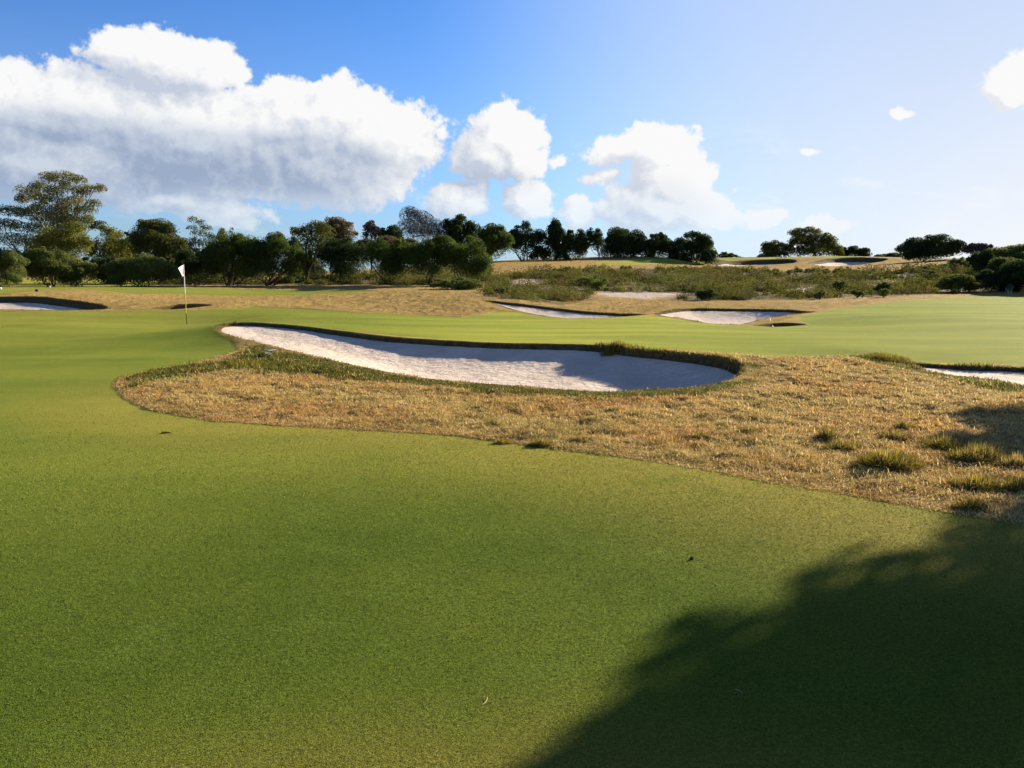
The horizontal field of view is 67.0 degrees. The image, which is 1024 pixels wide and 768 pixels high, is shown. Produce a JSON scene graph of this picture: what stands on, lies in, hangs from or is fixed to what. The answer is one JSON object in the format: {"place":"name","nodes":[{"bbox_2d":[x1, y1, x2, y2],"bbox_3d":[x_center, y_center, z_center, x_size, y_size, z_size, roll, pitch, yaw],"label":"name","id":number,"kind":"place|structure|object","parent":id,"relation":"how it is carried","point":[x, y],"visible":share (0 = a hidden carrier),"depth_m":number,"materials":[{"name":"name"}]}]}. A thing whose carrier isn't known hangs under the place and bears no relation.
{"place":"outdoors","nodes":[
{"label":"outdoors","id":0,"kind":"place"},
{"bbox_2d":[0,307,1023,767],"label":"putting green","id":1,"kind":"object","parent":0,"point":[70,365],"visible":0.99,"depth_m":3.81,"materials":[{"name":"green plant"}]},
{"bbox_2d":[178,264,186,323],"bbox_3d":[-11.943,-3.210,28.138,0.097,2.249,0.640,-6,10,-37],"label":"flagstick","id":2,"kind":"object","parent":1,"relation":"on","point":[181,269],"visible":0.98,"depth_m":27.90,"materials":[{"name":"white metal"}]},
{"bbox_2d":[494,437,511,444],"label":"grass tussock","id":3,"kind":"object","parent":1,"relation":"on","point":[501,441],"depth_m":7.49,"materials":[{"name":"plant"}]},
{"bbox_2d":[528,436,552,446],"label":"grass tussock","id":4,"kind":"object","parent":1,"relation":"on","point":[540,442],"depth_m":7.38,"materials":[{"name":"plant"}]},
{"bbox_2d":[0,407,1023,767],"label":"turf grass","id":5,"kind":"structure","parent":0,"point":[464,507],"depth_m":3.91,"materials":[{"name":"green plant"}]},
{"bbox_2d":[0,256,1023,525],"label":"rough ground","id":6,"kind":"structure","parent":0,"point":[416,300],"depth_m":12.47,"materials":[{"name":"brown plant"}]},
{"bbox_2d":[0,298,102,309],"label":"sand bunker","id":7,"kind":"object","parent":6,"relation":"on","point":[27,304],"visible":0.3,"depth_m":36.53},
{"bbox_2d":[156,304,200,308],"bbox_3d":[-14.479,-3.041,33.633,2.092,0.756,2.478,2,8,14],"label":"sand bunker","id":8,"kind":"object","parent":6,"relation":"on","point":[182,307],"visible":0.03,"depth_m":34.68},
{"bbox_2d":[167,247,222,285],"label":"tea tree","id":9,"kind":"object","parent":6,"relation":"on","point":[189,260],"visible":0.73,"depth_m":71.36,"materials":[{"name":"green plant"}]},
{"bbox_2d":[185,216,215,274],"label":"sparse tree","id":10,"kind":"object","parent":6,"relation":"on","point":[199,241],"visible":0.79,"depth_m":86.17,"materials":[{"name":"green plant"}]},
{"bbox_2d":[217,228,244,266],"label":"sparse tree","id":11,"kind":"object","parent":6,"relation":"on","point":[222,231],"visible":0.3,"depth_m":88.17,"materials":[{"name":"green plant"}]},
{"bbox_2d":[199,232,264,285],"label":"tea tree","id":12,"kind":"object","parent":6,"relation":"on","point":[218,254],"visible":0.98,"depth_m":70.03,"materials":[{"name":"green plant"}]},
{"bbox_2d":[215,260,267,279],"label":"bush","id":13,"kind":"object","parent":6,"relation":"on","point":[255,275],"visible":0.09,"depth_m":97.53,"materials":[{"name":"green plant"}]},
{"bbox_2d":[222,359,275,367],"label":"grass tussock","id":14,"kind":"object","parent":6,"relation":"on","point":[245,362],"depth_m":14.18,"materials":[{"name":"green plant"}]},
{"bbox_2d":[264,349,276,353],"bbox_3d":[-4.876,-0.651,15.699,0.195,0.099,0.380,-6,10,-38],"label":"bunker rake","id":15,"kind":"object","parent":6,"relation":"on","point":[268,351],"visible":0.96,"depth_m":15.68,"materials":[{"name":"white wood"}]},
{"bbox_2d":[243,231,307,285],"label":"tea tree","id":16,"kind":"object","parent":6,"relation":"on","point":[277,246],"visible":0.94,"depth_m":70.72,"materials":[{"name":"green plant"}]},
{"bbox_2d":[278,256,327,275],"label":"bush","id":17,"kind":"object","parent":6,"relation":"on","point":[316,267],"visible":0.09,"depth_m":95.82,"materials":[{"name":"green plant"}]},
{"bbox_2d":[378,224,404,237],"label":"tree","id":18,"kind":"object","parent":6,"relation":"on","point":[392,230],"visible":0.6,"depth_m":97.58,"materials":[{"name":"green plant"}]},
{"bbox_2d":[429,276,482,289],"bbox_3d":[-4.120,-7.408,57.611,4.052,1.241,3.383,0,8,0],"label":"bush","id":19,"kind":"object","parent":6,"relation":"on","point":[461,283],"visible":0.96,"depth_m":56.73,"materials":[{"name":"green plant"}]},
{"bbox_2d":[437,234,494,281],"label":"tea tree","id":20,"kind":"object","parent":6,"relation":"on","point":[460,257],"visible":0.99,"depth_m":66.29,"materials":[{"name":"green plant"}]},
{"bbox_2d":[218,322,740,391],"bbox_3d":[-2.474,-0.516,15.791,13.934,0.853,5.067,4,9,28],"label":"sand bunker","id":21,"kind":"object","parent":6,"relation":"on","point":[577,367],"visible":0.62,"depth_m":15.88},
{"bbox_2d":[599,338,631,356],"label":"grass tussock","id":22,"kind":"object","parent":21,"relation":"on","point":[609,352],"depth_m":15.91,"materials":[{"name":"green plant"}]},
{"bbox_2d":[475,223,514,263],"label":"tree","id":23,"kind":"object","parent":6,"relation":"on","point":[494,238],"visible":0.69,"depth_m":109.17,"materials":[{"name":"green plant"}]},
{"bbox_2d":[10,295,1023,391],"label":"bunker edge grass","id":24,"kind":"structure","parent":6,"relation":"on","point":[911,364],"depth_m":14.77,"materials":[{"name":"green plant"}]},
{"bbox_2d":[507,220,546,260],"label":"tree","id":25,"kind":"object","parent":6,"relation":"on","point":[532,240],"visible":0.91,"depth_m":121.25,"materials":[{"name":"green plant"}]},
{"bbox_2d":[539,217,568,259],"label":"tree","id":26,"kind":"object","parent":6,"relation":"on","point":[555,245],"visible":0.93,"depth_m":123.01,"materials":[{"name":"green plant"}]},
{"bbox_2d":[488,301,636,317],"bbox_3d":[2.582,-3.207,34.420,9.070,0.791,5.106,20,22,68],"label":"sand bunker","id":27,"kind":"object","parent":6,"relation":"on","point":[550,312],"visible":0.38,"depth_m":35.19},
{"bbox_2d":[563,228,588,259],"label":"tree","id":28,"kind":"object","parent":6,"relation":"on","point":[576,244],"visible":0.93,"depth_m":124.27,"materials":[{"name":"green plant"}]},
{"bbox_2d":[563,435,592,442],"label":"grass tussock","id":29,"kind":"object","parent":6,"relation":"on","point":[580,438],"depth_m":7.54,"materials":[{"name":"beige plant"}]},
{"bbox_2d":[585,227,604,260],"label":"tree","id":30,"kind":"object","parent":6,"relation":"on","point":[596,237],"visible":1,"depth_m":123.57,"materials":[{"name":"green plant"}]},
{"bbox_2d":[599,226,648,257],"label":"tree","id":31,"kind":"object","parent":6,"relation":"on","point":[620,242],"visible":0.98,"depth_m":134.09,"materials":[{"name":"green plant"}]},
{"bbox_2d":[686,430,710,438],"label":"grass tussock","id":32,"kind":"object","parent":6,"relation":"on","point":[700,434],"depth_m":7.64,"materials":[{"name":"beige plant"}]},
{"bbox_2d":[718,252,737,257],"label":"bush","id":33,"kind":"object","parent":6,"relation":"on","point":[725,255],"visible":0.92,"depth_m":162.35,"materials":[{"name":"green plant"}]},
{"bbox_2d":[658,308,809,324],"bbox_3d":[8.731,-2.742,32.767,5.257,0.662,9.670,6,10,37],"label":"sand bunker","id":34,"kind":"object","parent":6,"relation":"on","point":[725,316],"visible":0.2,"depth_m":35.14},
{"bbox_2d":[737,425,761,433],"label":"grass tussock","id":35,"kind":"object","parent":6,"relation":"on","point":[748,429],"depth_m":7.89,"materials":[{"name":"beige plant"}]},
{"bbox_2d":[714,260,794,265],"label":"sand bunker","id":36,"kind":"object","parent":6,"relation":"on","point":[743,263],"visible":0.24,"depth_m":143.31},
{"bbox_2d":[756,240,790,256],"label":"tree","id":37,"kind":"object","parent":6,"relation":"on","point":[772,248],"visible":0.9,"depth_m":162.81,"materials":[{"name":"green plant"}]},
{"bbox_2d":[781,226,844,255],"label":"spreading tree","id":38,"kind":"object","parent":6,"relation":"on","point":[814,240],"visible":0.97,"depth_m":164.35,"materials":[{"name":"green plant"}]},
{"bbox_2d":[811,290,826,299],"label":"shrub","id":39,"kind":"object","parent":6,"relation":"on","point":[819,293],"visible":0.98,"depth_m":47.58,"materials":[{"name":"green plant"}]},
{"bbox_2d":[809,424,841,439],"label":"grass tussock","id":40,"kind":"object","parent":6,"relation":"on","point":[826,433],"depth_m":7.57,"materials":[{"name":"plant"}]},
{"bbox_2d":[813,438,866,451],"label":"grass tussock","id":41,"kind":"object","parent":6,"relation":"on","point":[841,443],"depth_m":7.12,"materials":[{"name":"plant"}]},
{"bbox_2d":[809,258,884,265],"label":"sand bunker","id":42,"kind":"object","parent":6,"relation":"on","point":[847,262],"visible":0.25,"depth_m":142.79},
{"bbox_2d":[841,245,872,256],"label":"tree","id":43,"kind":"object","parent":6,"relation":"on","point":[854,251],"visible":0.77,"depth_m":168.20,"materials":[{"name":"green plant"}]},
{"bbox_2d":[850,289,867,297],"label":"shrub","id":44,"kind":"object","parent":6,"relation":"on","point":[859,293],"visible":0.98,"depth_m":48.47,"materials":[{"name":"green plant"}]},
{"bbox_2d":[879,289,890,297],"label":"shrub","id":45,"kind":"object","parent":6,"relation":"on","point":[883,293],"visible":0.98,"depth_m":49.55,"materials":[{"name":"green plant"}]},
{"bbox_2d":[861,352,910,361],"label":"grass tussock","id":46,"kind":"object","parent":6,"relation":"on","point":[886,356],"depth_m":14.96,"materials":[{"name":"green plant"}]},
{"bbox_2d":[873,252,902,256],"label":"bush","id":47,"kind":"object","parent":6,"relation":"on","point":[893,254],"visible":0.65,"depth_m":168.56,"materials":[{"name":"green plant"}]},
{"bbox_2d":[846,446,930,472],"bbox_3d":[3.099,0.604,6.386,0.708,0.237,0.495,0,8,0],"label":"grass tussock","id":48,"kind":"object","parent":6,"relation":"on","point":[893,461],"depth_m":6.34,"materials":[{"name":"green plant"}]},
{"bbox_2d":[876,427,913,440],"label":"grass tussock","id":49,"kind":"object","parent":6,"relation":"on","point":[893,434],"depth_m":7.57,"materials":[{"name":"plant"}]},
{"bbox_2d":[892,418,919,428],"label":"grass tussock","id":50,"kind":"object","parent":6,"relation":"on","point":[904,424],"depth_m":8.04,"materials":[{"name":"beige plant"}]},
{"bbox_2d":[894,234,966,261],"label":"tree","id":51,"kind":"object","parent":6,"relation":"on","point":[924,248],"visible":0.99,"depth_m":120.44,"materials":[{"name":"green plant"}]},
{"bbox_2d":[912,432,972,450],"bbox_3d":[3.955,0.524,7.106,0.578,0.215,0.416,0,8,0],"label":"grass tussock","id":52,"kind":"object","parent":6,"relation":"on","point":[940,442],"depth_m":7.07,"materials":[{"name":"green plant"}]},
{"bbox_2d":[915,364,1023,384],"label":"sand bunker","id":53,"kind":"object","parent":6,"relation":"on","point":[1014,375],"visible":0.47,"depth_m":14.21},
{"bbox_2d":[949,497,992,510],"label":"grass tussock","id":54,"kind":"object","parent":6,"relation":"on","point":[972,506],"depth_m":5.33,"materials":[{"name":"green plant"}]},
{"bbox_2d":[944,470,1002,492],"bbox_3d":[3.501,0.724,5.829,0.504,0.163,0.357,0,8,0],"label":"grass tussock","id":55,"kind":"object","parent":6,"relation":"on","point":[974,482],"depth_m":5.81,"materials":[{"name":"plant"}]},
{"bbox_2d":[938,440,1013,462],"bbox_3d":[4.021,0.576,6.693,0.682,0.205,0.484,0,8,0],"label":"grass tussock","id":56,"kind":"object","parent":6,"relation":"on","point":[977,454],"depth_m":6.65,"materials":[{"name":"green plant"}]},
{"bbox_2d":[985,451,1023,468],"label":"grass tussock","id":57,"kind":"object","parent":6,"relation":"on","point":[1017,459],"depth_m":6.41,"materials":[{"name":"plant"}]},
{"bbox_2d":[990,259,1023,291],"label":"bush","id":58,"kind":"object","parent":6,"relation":"on","point":[1012,273],"visible":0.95,"depth_m":59.05,"materials":[{"name":"green plant"}]},
{"bbox_2d":[990,472,1023,494],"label":"grass tussock","id":59,"kind":"object","parent":6,"relation":"on","point":[1016,482],"depth_m":5.69,"materials":[{"name":"green plant"}]},
{"bbox_2d":[1005,284,1013,294],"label":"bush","id":60,"kind":"object","parent":6,"relation":"on","point":[1008,286],"visible":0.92,"depth_m":56.58,"materials":[{"name":"green plant"}]},
{"bbox_2d":[0,256,1023,364],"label":"fairway","id":61,"kind":"structure","parent":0,"point":[972,329],"depth_m":23.23,"materials":[{"name":"green plant"}]},
{"bbox_2d":[0,250,29,286],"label":"bush","id":62,"kind":"object","parent":61,"relation":"on","point":[11,262],"visible":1,"depth_m":60.85,"materials":[{"name":"green plant"}]},
{"bbox_2d":[19,246,77,285],"bbox_3d":[-39.292,-9.860,65.396,4.784,3.598,3.836,0,8,0],"label":"bush","id":63,"kind":"object","parent":61,"relation":"on","point":[42,264],"visible":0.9,"depth_m":64.58,"materials":[{"name":"green plant"}]},
{"bbox_2d":[0,204,107,280],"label":"cypress tree","id":64,"kind":"object","parent":61,"relation":"on","point":[18,212],"visible":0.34,"depth_m":101.33,"materials":[{"name":"green plant"}]},
{"bbox_2d":[12,170,107,282],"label":"gum tree","id":65,"kind":"object","parent":61,"relation":"on","point":[64,210],"visible":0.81,"depth_m":89.15,"materials":[{"name":"green plant"}]},
{"bbox_2d":[25,221,94,261],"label":"wattle tree","id":66,"kind":"object","parent":61,"relation":"on","point":[57,239],"visible":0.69,"depth_m":82.02,"materials":[{"name":"green plant"}]},
{"bbox_2d":[49,256,98,285],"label":"bush","id":67,"kind":"object","parent":61,"relation":"on","point":[85,268],"visible":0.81,"depth_m":65.86,"materials":[{"name":"green plant"}]},
{"bbox_2d":[82,255,128,284],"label":"tree","id":68,"kind":"object","parent":61,"relation":"on","point":[99,263],"visible":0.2,"depth_m":77.67,"materials":[{"name":"green plant"}]},
{"bbox_2d":[84,224,132,259],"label":"gum tree","id":69,"kind":"object","parent":61,"relation":"on","point":[111,245],"visible":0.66,"depth_m":87.98,"materials":[{"name":"green plant"}]},
{"bbox_2d":[119,231,140,281],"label":"tree","id":70,"kind":"object","parent":61,"relation":"on","point":[125,232],"visible":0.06,"depth_m":90.44,"materials":[{"name":"green plant"}]},
{"bbox_2d":[100,253,184,286],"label":"bush","id":71,"kind":"object","parent":61,"relation":"on","point":[141,269],"visible":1,"depth_m":66.08,"materials":[{"name":"green plant"}]},
{"bbox_2d":[121,218,193,271],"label":"dome tree","id":72,"kind":"object","parent":61,"relation":"on","point":[150,235],"visible":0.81,"depth_m":83.20,"materials":[{"name":"green plant"}]},
{"bbox_2d":[640,232,681,258],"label":"tree","id":73,"kind":"object","parent":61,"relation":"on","point":[661,243],"visible":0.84,"depth_m":135.22,"materials":[{"name":"green plant"}]},
{"bbox_2d":[669,230,718,263],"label":"tree","id":74,"kind":"object","parent":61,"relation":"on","point":[699,245],"visible":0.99,"depth_m":134.38,"materials":[{"name":"green plant"}]},
{"bbox_2d":[0,0,1023,273],"label":"sky","id":75,"kind":"structure","parent":0,"point":[876,125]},
{"bbox_2d":[185,265,1022,303],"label":"heath ground","id":76,"kind":"structure","parent":0,"point":[692,297],"depth_m":57.92,"materials":[{"name":"green plant"}]},
{"bbox_2d":[289,220,335,282],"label":"leaning tree","id":77,"kind":"object","parent":76,"relation":"on","point":[319,228],"visible":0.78,"depth_m":74.14,"materials":[{"name":"green plant"}]},
{"bbox_2d":[317,216,358,246],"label":"tree","id":78,"kind":"object","parent":76,"relation":"on","point":[340,225],"visible":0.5,"depth_m":89.13,"materials":[{"name":"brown plant"}]},
{"bbox_2d":[317,237,368,284],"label":"tea tree","id":79,"kind":"object","parent":76,"relation":"on","point":[334,255],"visible":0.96,"depth_m":71.30,"materials":[{"name":"green plant"}]},
{"bbox_2d":[361,220,380,273],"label":"tree","id":80,"kind":"object","parent":76,"relation":"on","point":[369,226],"visible":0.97,"depth_m":95.96,"materials":[{"name":"green plant"}]},
{"bbox_2d":[359,236,411,284],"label":"tea tree","id":81,"kind":"object","parent":76,"relation":"on","point":[390,262],"visible":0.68,"depth_m":70.03,"materials":[{"name":"green plant"}]},
{"bbox_2d":[355,235,417,250],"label":"tree","id":82,"kind":"object","parent":76,"relation":"on","point":[389,239],"visible":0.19,"depth_m":85.17,"materials":[{"name":"green plant"}]},
{"bbox_2d":[396,205,447,274],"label":"bare tree","id":83,"kind":"object","parent":76,"relation":"on","point":[424,229],"visible":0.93,"depth_m":91.77,"materials":[{"name":"grey plant"}]},
{"bbox_2d":[398,234,456,284],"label":"tea tree","id":84,"kind":"object","parent":76,"relation":"on","point":[420,254],"visible":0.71,"depth_m":68.00,"materials":[{"name":"green plant"}]},
{"bbox_2d":[438,213,480,245],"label":"tree","id":85,"kind":"object","parent":76,"relation":"on","point":[457,231],"visible":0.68,"depth_m":92.77,"materials":[{"name":"green plant"}]},
{"bbox_2d":[494,286,512,293],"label":"shrub","id":86,"kind":"object","parent":76,"relation":"on","point":[501,289],"visible":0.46,"depth_m":43.53,"materials":[{"name":"green plant"}]},
{"bbox_2d":[159,258,1021,301],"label":"heath scrub","id":87,"kind":"object","parent":76,"relation":"on","point":[723,282],"visible":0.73,"depth_m":68.70,"materials":[{"name":"green plant"}]},
{"bbox_2d":[573,275,608,290],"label":"shrub","id":88,"kind":"object","parent":76,"relation":"on","point":[592,282],"visible":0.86,"depth_m":56.24,"materials":[{"name":"green plant"}]},
{"bbox_2d":[695,288,718,300],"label":"shrub","id":89,"kind":"object","parent":76,"relation":"on","point":[704,294],"visible":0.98,"depth_m":45.51,"materials":[{"name":"green plant"}]},
{"bbox_2d":[832,281,847,292],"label":"shrub","id":90,"kind":"object","parent":76,"relation":"on","point":[837,284],"visible":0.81,"depth_m":54.42,"materials":[{"name":"green plant"}]},
{"bbox_2d":[873,282,891,293],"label":"shrub","id":91,"kind":"object","parent":76,"relation":"on","point":[882,286],"visible":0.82,"depth_m":52.45,"materials":[{"name":"green plant"}]},
{"bbox_2d":[920,270,941,279],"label":"shrub","id":92,"kind":"object","parent":76,"relation":"on","point":[933,272],"visible":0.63,"depth_m":68.91,"materials":[{"name":"green plant"}]},
{"bbox_2d":[944,257,970,268],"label":"shrub","id":93,"kind":"object","parent":76,"relation":"on","point":[961,261],"visible":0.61,"depth_m":84.48,"materials":[{"name":"green plant"}]},
{"bbox_2d":[934,273,984,291],"bbox_3d":[34.461,-7.697,59.556,3.708,1.637,2.884,0,8,0],"label":"bush","id":94,"kind":"object","parent":76,"relation":"on","point":[965,282],"visible":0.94,"depth_m":58.94,"materials":[{"name":"green plant"}]},
{"bbox_2d":[961,243,993,253],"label":"umbrella tree","id":95,"kind":"object","parent":76,"relation":"on","point":[971,247],"visible":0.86,"depth_m":113.48,"materials":[{"name":"green plant"}]},
{"bbox_2d":[965,249,997,273],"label":"bush","id":96,"kind":"object","parent":76,"relation":"on","point":[977,260],"visible":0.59,"depth_m":72.60,"materials":[{"name":"green plant"}]},
{"bbox_2d":[972,269,1010,291],"bbox_3d":[37.545,-8.028,60.523,3.031,1.977,2.059,0,8,0],"label":"bush","id":97,"kind":"object","parent":76,"relation":"on","point":[985,276],"visible":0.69,"depth_m":60.15,"materials":[{"name":"green plant"}]},
{"bbox_2d":[983,256,1015,271],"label":"bush","id":98,"kind":"object","parent":76,"relation":"on","point":[995,264],"visible":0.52,"depth_m":70.84,"materials":[{"name":"green plant"}]},
{"bbox_2d":[984,244,1023,258],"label":"tree","id":99,"kind":"object","parent":76,"relation":"on","point":[1015,251],"visible":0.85,"depth_m":109.49,"materials":[{"name":"green plant"}]}
]}

